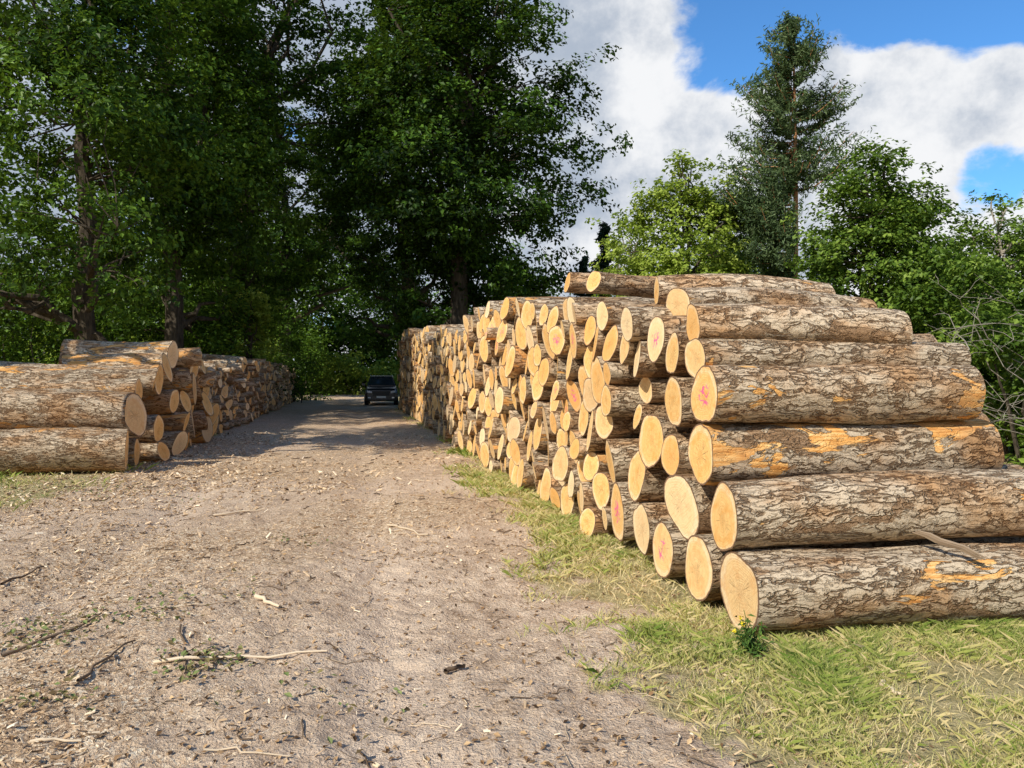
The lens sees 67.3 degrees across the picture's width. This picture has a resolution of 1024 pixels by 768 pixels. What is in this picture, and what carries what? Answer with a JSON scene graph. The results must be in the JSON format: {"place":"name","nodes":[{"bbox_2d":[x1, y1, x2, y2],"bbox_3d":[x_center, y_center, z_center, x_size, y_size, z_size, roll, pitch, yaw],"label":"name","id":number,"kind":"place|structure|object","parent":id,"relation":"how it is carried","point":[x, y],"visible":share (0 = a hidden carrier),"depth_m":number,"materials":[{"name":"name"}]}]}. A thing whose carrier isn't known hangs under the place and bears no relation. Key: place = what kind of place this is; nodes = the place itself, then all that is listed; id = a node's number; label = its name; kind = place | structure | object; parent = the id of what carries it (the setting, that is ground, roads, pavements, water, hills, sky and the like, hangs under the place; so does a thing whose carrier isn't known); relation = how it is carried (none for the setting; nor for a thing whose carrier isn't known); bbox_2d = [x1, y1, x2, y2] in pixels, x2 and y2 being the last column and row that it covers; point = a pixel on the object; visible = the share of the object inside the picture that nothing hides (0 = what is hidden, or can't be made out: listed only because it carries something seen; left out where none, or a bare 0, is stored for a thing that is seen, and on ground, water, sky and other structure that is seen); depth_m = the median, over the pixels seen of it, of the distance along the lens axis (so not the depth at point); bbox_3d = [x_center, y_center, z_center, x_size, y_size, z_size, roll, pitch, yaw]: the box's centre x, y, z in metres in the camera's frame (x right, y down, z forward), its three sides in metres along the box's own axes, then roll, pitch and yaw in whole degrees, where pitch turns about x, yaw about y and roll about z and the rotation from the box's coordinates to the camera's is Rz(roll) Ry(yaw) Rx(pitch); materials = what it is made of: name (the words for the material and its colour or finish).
{"place":"outdoors","nodes":[
{"label":"outdoors","id":0,"kind":"place"},
{"bbox_2d":[0,386,1023,767],"bbox_3d":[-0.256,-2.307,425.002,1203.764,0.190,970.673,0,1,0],"label":"ground","id":1,"kind":"structure","parent":0,"point":[340,420],"depth_m":4.78,"materials":[{"name":"beige soil"}]},
{"bbox_2d":[0,0,30,26],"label":"ash tree","id":2,"kind":"object","parent":1,"relation":"on","point":[7,19],"visible":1,"depth_m":15.71,"materials":[{"name":"green plant"}]},
{"bbox_2d":[0,339,219,474],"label":"log stack","id":3,"kind":"object","parent":1,"relation":"on","point":[86,406],"visible":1,"depth_m":13.61,"materials":[{"name":"brown wood"}]},
{"bbox_2d":[0,0,260,341],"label":"oak tree","id":4,"kind":"object","parent":1,"relation":"on","point":[55,51],"visible":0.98,"depth_m":23.30,"materials":[{"name":"green plant"}]},
{"bbox_2d":[0,0,325,352],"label":"oak tree","id":5,"kind":"object","parent":1,"relation":"on","point":[245,147],"visible":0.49,"depth_m":31.84,"materials":[{"name":"green plant"}]},
{"bbox_2d":[0,255,335,402],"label":"undergrowth","id":6,"kind":"object","parent":1,"relation":"on","point":[296,345],"visible":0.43,"depth_m":34.03,"materials":[{"name":"green plant"}]},
{"bbox_2d":[9,309,398,394],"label":"woodland","id":7,"kind":"object","parent":1,"relation":"on","point":[384,367],"visible":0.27,"depth_m":68.85,"materials":[{"name":"green plant"}]},
{"bbox_2d":[0,475,480,753],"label":"fallen leaves","id":8,"kind":"object","parent":1,"relation":"on","point":[207,652],"visible":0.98,"depth_m":4.36,"materials":[{"name":"brown plant"}]},
{"bbox_2d":[214,286,284,360],"bbox_3d":[-12.375,-1.600,36.009,3.066,5.836,3.426,0,1,-23],"label":"sapling","id":9,"kind":"object","parent":1,"relation":"on","point":[259,335],"visible":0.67,"depth_m":35.74,"materials":[{"name":"green plant"}]},
{"bbox_2d":[202,354,297,434],"bbox_3d":[-12.888,0.097,35.999,3.997,2.767,32.384,0,1,-12],"label":"log stack","id":10,"kind":"object","parent":1,"relation":"on","point":[243,390],"visible":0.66,"depth_m":26.36,"materials":[{"name":"brown wood"}]},
{"bbox_2d":[106,0,425,354],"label":"oak tree","id":11,"kind":"object","parent":1,"relation":"on","point":[310,73],"visible":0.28,"depth_m":38.17,"materials":[{"name":"green plant"}]},
{"bbox_2d":[180,64,394,361],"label":"oak tree","id":12,"kind":"object","parent":1,"relation":"on","point":[306,245],"visible":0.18,"depth_m":58.42,"materials":[{"name":"green plant"}]},
{"bbox_2d":[362,375,398,404],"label":"parked car","id":13,"kind":"object","parent":1,"relation":"on","point":[381,388],"visible":0.94,"depth_m":43.33,"materials":[{"name":"paint"}]},
{"bbox_2d":[387,304,412,385],"bbox_3d":[-5.335,-1.409,39.617,1.801,5.387,1.848,0,1,41],"label":"sapling","id":14,"kind":"object","parent":1,"relation":"on","point":[397,357],"visible":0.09,"depth_m":39.46,"materials":[{"name":"green plant"}]},
{"bbox_2d":[279,0,530,359],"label":"oak tree","id":15,"kind":"object","parent":1,"relation":"on","point":[372,335],"visible":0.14,"depth_m":45.06,"materials":[{"name":"green plant"}]},
{"bbox_2d":[397,324,469,449],"bbox_3d":[-2.147,-0.543,27.540,2.816,3.898,23.040,0,1,-12],"label":"log stack","id":16,"kind":"object","parent":1,"relation":"on","point":[433,386],"visible":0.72,"depth_m":21.29,"materials":[{"name":"brown wood"}]},
{"bbox_2d":[0,450,902,767],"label":"twigs","id":17,"kind":"object","parent":1,"relation":"on","point":[446,670],"visible":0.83,"depth_m":4.69,"materials":[{"name":"brown wood"}]},
{"bbox_2d":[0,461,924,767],"bbox_3d":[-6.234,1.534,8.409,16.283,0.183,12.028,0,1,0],"label":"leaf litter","id":18,"kind":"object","parent":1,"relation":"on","point":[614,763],"visible":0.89,"depth_m":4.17,"materials":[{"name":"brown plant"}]},
{"bbox_2d":[308,0,633,338],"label":"oak tree","id":19,"kind":"object","parent":1,"relation":"on","point":[457,129],"visible":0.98,"depth_m":34.52,"materials":[{"name":"green plant"}]},
{"bbox_2d":[0,431,949,767],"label":"wood chips","id":20,"kind":"object","parent":1,"relation":"on","point":[194,489],"visible":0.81,"depth_m":7.55,"materials":[{"name":"beige wood"}]},
{"bbox_2d":[0,229,1022,393],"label":"woodland","id":21,"kind":"object","parent":1,"relation":"on","point":[336,328],"visible":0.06,"depth_m":73.52,"materials":[{"name":"green plant"}]},
{"bbox_2d":[567,255,590,296],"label":"spruce tree","id":22,"kind":"object","parent":1,"relation":"on","point":[582,267],"visible":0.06,"depth_m":47.75,"materials":[{"name":"green plant"}]},
{"bbox_2d":[583,221,621,296],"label":"spruce tree","id":23,"kind":"object","parent":1,"relation":"on","point":[601,234],"visible":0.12,"depth_m":43.76,"materials":[{"name":"green plant"}]},
{"bbox_2d":[592,208,653,296],"bbox_3d":[4.803,-2.787,30.821,3.862,8.309,3.903,0,1,-40],"label":"birch tree","id":24,"kind":"object","parent":1,"relation":"on","point":[631,255],"visible":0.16,"depth_m":30.48,"materials":[{"name":"green plant"}]},
{"bbox_2d":[584,148,767,296],"bbox_3d":[5.894,-3.333,26.954,6.122,9.473,5.848,0,1,25],"label":"birch tree","id":25,"kind":"object","parent":1,"relation":"on","point":[668,263],"visible":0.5,"depth_m":26.25,"materials":[{"name":"green plant"}]},
{"bbox_2d":[674,233,765,274],"bbox_3d":[8.945,-2.740,33.050,6.601,8.171,7.131,0,1,22],"label":"ash tree","id":26,"kind":"object","parent":1,"relation":"on","point":[691,266],"visible":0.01,"depth_m":31.91,"materials":[{"name":"green plant"}]},
{"bbox_2d":[463,271,1023,631],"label":"log stack","id":27,"kind":"object","parent":1,"relation":"on","point":[773,453],"visible":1,"depth_m":5.44,"materials":[{"name":"brown wood"}]},
{"bbox_2d":[912,530,987,559],"bbox_3d":[2.757,1.016,4.850,0.417,0.150,0.040,0,1,32],"label":"split branch","id":28,"kind":"object","parent":27,"relation":"attached to","point":[951,544],"visible":1,"depth_m":4.84,"materials":[{"name":"brown wood"}]},
{"bbox_2d":[730,611,773,660],"bbox_3d":[1.371,1.450,4.425,0.221,0.293,0.272,0,1,0],"label":"ragwort plant","id":29,"kind":"object","parent":1,"relation":"on","point":[747,641],"visible":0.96,"depth_m":4.38,"materials":[{"name":"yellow plant"}]},
{"bbox_2d":[700,7,879,278],"bbox_3d":[9.199,-5.607,25.999,5.721,13.944,5.214,0,1,19],"label":"pine tree","id":30,"kind":"object","parent":1,"relation":"on","point":[791,170],"visible":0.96,"depth_m":25.36,"materials":[{"name":"green plant"}]},
{"bbox_2d":[780,133,995,341],"bbox_3d":[8.986,-2.158,18.958,4.963,7.267,5.273,0,1,43],"label":"hawthorn tree","id":31,"kind":"object","parent":1,"relation":"on","point":[897,238],"visible":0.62,"depth_m":18.06,"materials":[{"name":"green plant"}]},
{"bbox_2d":[875,234,1021,407],"bbox_3d":[16.012,-2.236,28.160,6.422,7.261,7.002,0,1,0],"label":"hawthorn tree","id":32,"kind":"object","parent":1,"relation":"on","point":[940,235],"depth_m":27.34,"materials":[{"name":"green plant"}]},
{"bbox_2d":[881,246,1023,466],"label":"hedge","id":33,"kind":"object","parent":1,"relation":"on","point":[990,313],"visible":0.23,"depth_m":15.50,"materials":[{"name":"green plant"}]},
{"bbox_2d":[926,273,1023,438],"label":"dead branches","id":34,"kind":"object","parent":33,"relation":"attached to","point":[997,410],"visible":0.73,"depth_m":13.19,"materials":[{"name":"brown wood"}]},
{"bbox_2d":[935,189,1023,331],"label":"ash tree","id":35,"kind":"object","parent":1,"relation":"on","point":[1008,243],"visible":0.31,"depth_m":23.50,"materials":[{"name":"green plant"}]},
{"bbox_2d":[0,408,1023,767],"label":"grass","id":36,"kind":"structure","parent":0,"point":[828,676],"depth_m":4.26,"materials":[{"name":"green plant"}]},
{"bbox_2d":[0,0,1023,376],"label":"sky","id":37,"kind":"structure","parent":0,"point":[944,78],"materials":[{"name":"blue"}]}
]}

